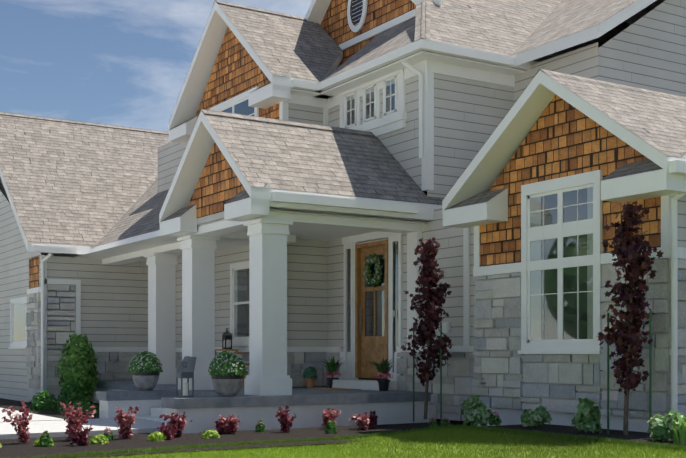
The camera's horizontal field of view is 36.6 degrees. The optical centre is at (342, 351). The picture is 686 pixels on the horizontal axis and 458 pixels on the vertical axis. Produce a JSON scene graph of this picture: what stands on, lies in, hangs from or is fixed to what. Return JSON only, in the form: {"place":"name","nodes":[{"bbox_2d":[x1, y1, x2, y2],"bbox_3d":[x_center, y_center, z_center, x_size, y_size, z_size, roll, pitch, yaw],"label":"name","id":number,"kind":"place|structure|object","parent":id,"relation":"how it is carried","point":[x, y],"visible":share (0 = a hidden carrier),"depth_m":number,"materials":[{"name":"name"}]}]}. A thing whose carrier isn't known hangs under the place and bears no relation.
{"place":"outdoors","nodes":[
{"label":"outdoors","id":0,"kind":"place"},
{"bbox_2d":[0,408,164,439],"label":"driveway","id":1,"kind":"structure","parent":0,"point":[38,425],"depth_m":15.73,"materials":[{"name":"white concrete"}]},
{"bbox_2d":[0,0,311,131],"label":"sky","id":2,"kind":"structure","parent":0,"point":[125,63],"materials":[{"name":"blue"}]},
{"bbox_2d":[115,431,685,457],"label":"lawn patch","id":3,"kind":"object","parent":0,"point":[541,444],"depth_m":12.31,"materials":[{"name":"green plant"}]},
{"bbox_2d":[0,398,685,457],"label":"mulch","id":4,"kind":"object","parent":3,"relation":"on","point":[12,448],"visible":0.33,"depth_m":13.89,"materials":[{"name":"brown soil"}]},
{"bbox_2d":[2,400,377,443],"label":"red shrubs","id":5,"kind":"object","parent":4,"relation":"on","point":[73,419],"visible":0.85,"depth_m":14.29,"materials":[{"name":"red plant"}]},
{"bbox_2d":[0,0,685,401],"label":"siding","id":6,"kind":"object","parent":4,"relation":"on","point":[646,52],"visible":0.19,"depth_m":20.04,"materials":[{"name":"grey wood"}]},
{"bbox_2d":[0,0,685,410],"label":"trim","id":7,"kind":"structure","parent":6,"relation":"attached to","point":[266,224],"depth_m":17.74,"materials":[{"name":"white wood"}]},
{"bbox_2d":[42,0,362,399],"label":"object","id":8,"kind":"object","parent":7,"relation":"attached to","point":[356,10],"visible":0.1,"depth_m":21.63,"materials":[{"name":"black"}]},
{"bbox_2d":[347,0,367,31],"bbox_3d":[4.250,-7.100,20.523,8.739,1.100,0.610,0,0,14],"label":"vent","id":9,"kind":"object","parent":8,"relation":"attached to","point":[357,28],"visible":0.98,"depth_m":21.53,"materials":[{"name":"wood"}]},
{"bbox_2d":[13,80,592,351],"bbox_3d":[-1.862,-2.420,20.492,16.669,5.580,1.898,0,0,45],"label":"glass","id":10,"kind":"object","parent":7,"relation":"on","point":[19,322],"visible":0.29,"depth_m":15.04,"materials":[{"name":"clear glass"}]},
{"bbox_2d":[0,0,685,246],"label":"roof","id":11,"kind":"structure","parent":7,"relation":"on","point":[73,182],"depth_m":20.06,"materials":[{"name":"grey tile"}]},
{"bbox_2d":[29,0,660,288],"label":"shingle siding","id":12,"kind":"object","parent":7,"relation":"on","point":[563,138],"visible":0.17,"depth_m":15.44,"materials":[{"name":"brown wood"}]},
{"bbox_2d":[355,239,387,378],"bbox_3d":[0.569,-0.768,19.184,0.130,2.515,1.070,0,0,-32],"label":"door","id":13,"kind":"structure","parent":7,"relation":"attached to","point":[374,348],"depth_m":19.42,"materials":[{"name":"brown wood"}]},
{"bbox_2d":[362,253,381,287],"bbox_3d":[0.544,-1.502,19.171,0.116,0.649,0.616,0,0,-32],"label":"wreath","id":14,"kind":"object","parent":13,"relation":"attached to","point":[375,280],"visible":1,"depth_m":19.14,"materials":[{"name":"green plant"}]},
{"bbox_2d":[360,306,485,387],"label":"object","id":15,"kind":"object","parent":13,"relation":"attached to","point":[482,383],"visible":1,"depth_m":18.50,"materials":[{"name":"grey"}]},
{"bbox_2d":[221,85,586,351],"bbox_3d":[-1.854,-2.360,20.498,16.669,5.700,1.899,0,0,45],"label":"interior","id":16,"kind":"object","parent":7,"relation":"attached to","point":[573,215],"visible":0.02,"depth_m":14.74,"materials":[{"name":"grey"}]},
{"bbox_2d":[234,187,592,339],"bbox_3d":[0.561,-1.200,17.890,0.099,2.140,9.697,0,0,-36],"label":"curtain","id":17,"kind":"object","parent":7,"relation":"hanging from","point":[538,274],"visible":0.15,"depth_m":14.90,"materials":[{"name":"white fabric"}]},
{"bbox_2d":[0,424,685,457],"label":"grass","id":18,"kind":"structure","parent":4,"relation":"on","point":[338,450],"depth_m":12.41,"materials":[{"name":"green plant"}]},
{"bbox_2d":[0,333,685,447],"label":"shrubs","id":19,"kind":"object","parent":4,"relation":"on","point":[77,384],"visible":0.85,"depth_m":14.88,"materials":[{"name":"green plant"}]},
{"bbox_2d":[26,259,685,420],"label":"stone","id":20,"kind":"object","parent":4,"relation":"on","point":[567,373],"visible":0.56,"depth_m":15.43,"materials":[{"name":"grey stone"}]},
{"bbox_2d":[30,310,33,320],"bbox_3d":[-7.262,-0.845,24.264,0.025,0.250,0.240,0,0,-32],"label":"plaque","id":21,"kind":"object","parent":20,"relation":"attached to","point":[31,315],"visible":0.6,"depth_m":24.20,"materials":[{"name":"grey"}]},
{"bbox_2d":[29,258,685,421],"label":"mortar","id":22,"kind":"object","parent":4,"relation":"on","point":[668,348],"visible":0.21,"depth_m":15.40,"materials":[{"name":"grey concrete"}]},
{"bbox_2d":[93,379,648,433],"bbox_3d":[-1.637,0.875,18.286,4.660,0.710,15.110,0,0,-32],"label":"foundation","id":23,"kind":"object","parent":4,"relation":"on","point":[205,419],"visible":0.27,"depth_m":16.38,"materials":[{"name":"grey concrete"}]},
{"bbox_2d":[93,380,432,408],"bbox_3d":[-3.068,0.755,20.523,4.700,0.150,9.800,0,0,-32],"label":"concrete","id":24,"kind":"object","parent":23,"relation":"on","point":[165,394],"visible":0.67,"depth_m":16.98,"materials":[{"name":"grey concrete"}]},
{"bbox_2d":[132,375,158,390],"bbox_3d":[-3.469,0.545,18.250,0.470,0.270,0.470,0,0,-32],"label":"planter","id":25,"kind":"object","parent":24,"relation":"on","point":[145,383],"visible":0.98,"depth_m":18.09,"materials":[{"name":"grey concrete"}]},
{"bbox_2d":[128,350,162,372],"bbox_3d":[-3.467,0.170,18.249,0.611,0.401,0.611,0,0,-32],"label":"planter plant","id":26,"kind":"object","parent":25,"relation":"in","point":[151,362],"visible":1,"depth_m":18.09,"materials":[{"name":"green plant"}]},
{"bbox_2d":[131,370,159,375],"bbox_3d":[-3.469,0.365,18.250,0.490,0.090,0.490,0,0,-32],"label":"planter rim","id":27,"kind":"object","parent":25,"relation":"attached to","point":[140,373],"visible":0.58,"depth_m":18.04,"materials":[{"name":"grey concrete"}]},
{"bbox_2d":[176,356,195,397],"bbox_3d":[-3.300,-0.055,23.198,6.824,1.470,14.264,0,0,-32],"label":"lantern","id":28,"kind":"object","parent":24,"relation":"on","point":[186,368],"visible":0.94,"depth_m":15.50,"materials":[{"name":"grey"}]},
{"bbox_2d":[183,383,187,395],"bbox_3d":[-2.358,0.555,15.488,0.100,0.190,0.100,0,0,-32],"label":"candle","id":29,"kind":"object","parent":28,"relation":"in","point":[185,389],"visible":0.81,"depth_m":15.44,"materials":[{"name":"white wax"}]},
{"bbox_2d":[212,379,242,396],"bbox_3d":[-1.765,0.545,15.861,0.470,0.270,0.470,0,0,-32],"label":"planter","id":30,"kind":"object","parent":24,"relation":"on","point":[227,387],"visible":0.96,"depth_m":15.70,"materials":[{"name":"grey concrete"}]},
{"bbox_2d":[211,373,242,378],"bbox_3d":[-1.765,0.365,15.861,0.490,0.090,0.490,0,0,-32],"label":"planter rim","id":31,"kind":"object","parent":30,"relation":"attached to","point":[227,376],"visible":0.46,"depth_m":15.65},
{"bbox_2d":[208,350,247,375],"bbox_3d":[-1.762,0.171,15.863,0.620,0.395,0.614,0,0,-32],"label":"planter plant","id":32,"kind":"object","parent":30,"relation":"in","point":[225,367],"visible":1,"depth_m":15.69,"materials":[{"name":"green plant"}]},
{"bbox_2d":[215,349,248,387],"bbox_3d":[-2.131,0.205,20.658,0.530,0.950,1.710,0,0,-32],"label":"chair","id":33,"kind":"object","parent":24,"relation":"on","point":[237,353],"visible":0.15,"depth_m":20.34,"materials":[{"name":"brown wood"}]},
{"bbox_2d":[222,328,231,348],"bbox_3d":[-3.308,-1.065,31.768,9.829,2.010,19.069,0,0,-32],"label":"lantern","id":34,"kind":"object","parent":33,"relation":"on","point":[226,335],"visible":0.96,"depth_m":21.15,"materials":[{"name":"black metal"}]},
{"bbox_2d":[305,377,315,386],"bbox_3d":[-0.628,0.585,19.931,0.224,0.190,0.224,0,0,-32],"label":"terracotta pot","id":35,"kind":"object","parent":24,"relation":"on","point":[309,382],"visible":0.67,"depth_m":19.86,"materials":[{"name":"orange ceramic"}]},
{"bbox_2d":[302,356,393,379],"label":"potted plants","id":36,"kind":"object","parent":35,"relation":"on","point":[383,368],"visible":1,"depth_m":19.49,"materials":[{"name":"green plant"}]},
{"bbox_2d":[327,378,338,387],"bbox_3d":[-0.193,0.585,19.615,0.234,0.190,0.234,0,0,-32],"label":"black pot","id":37,"kind":"object","parent":24,"relation":"on","point":[330,381],"visible":0.71,"depth_m":19.53,"materials":[{"name":"black"}]},
{"bbox_2d":[307,388,361,390],"bbox_3d":[-0.164,0.672,18.723,0.600,0.015,0.900,0,0,-32],"label":"doormat","id":38,"kind":"object","parent":24,"relation":"on","point":[336,389],"visible":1,"depth_m":18.48,"materials":[{"name":"grey"}]},
{"bbox_2d":[377,380,389,390],"bbox_3d":[0.713,0.585,18.176,0.234,0.190,0.234,0,0,-32],"label":"black pot","id":39,"kind":"object","parent":24,"relation":"on","point":[383,385],"visible":0.92,"depth_m":18.10,"materials":[{"name":"black plastic"}]},
{"bbox_2d":[400,237,452,418],"bbox_3d":[1.387,-0.381,16.602,0.645,2.923,0.852,0,0,-55],"label":"tree","id":40,"kind":"object","parent":4,"relation":"on","point":[429,272],"depth_m":16.56,"materials":[{"name":"plant"}]},
{"bbox_2d":[413,322,441,423],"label":"plant stakes","id":41,"kind":"object","parent":4,"relation":"on","point":[440,377],"visible":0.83,"depth_m":16.39,"materials":[{"name":"brown wood"}]},
{"bbox_2d":[607,311,651,436],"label":"plant stakes","id":42,"kind":"object","parent":4,"relation":"on","point":[650,365],"visible":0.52,"depth_m":12.57,"materials":[{"name":"metal"}]},
{"bbox_2d":[597,202,663,435],"bbox_3d":[3.560,-0.392,12.748,0.801,2.906,0.812,0,0,-32],"label":"tree","id":43,"kind":"object","parent":4,"relation":"on","point":[627,252],"depth_m":12.74,"materials":[{"name":"purple plant"}]},
{"label":"ground","id":44,"kind":"structure","parent":0,"visible":0},
{"bbox_2d":[358,191,439,419],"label":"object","id":45,"kind":"object","parent":44,"relation":"on","point":[425,192],"depth_m":19.73,"materials":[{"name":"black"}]}
]}

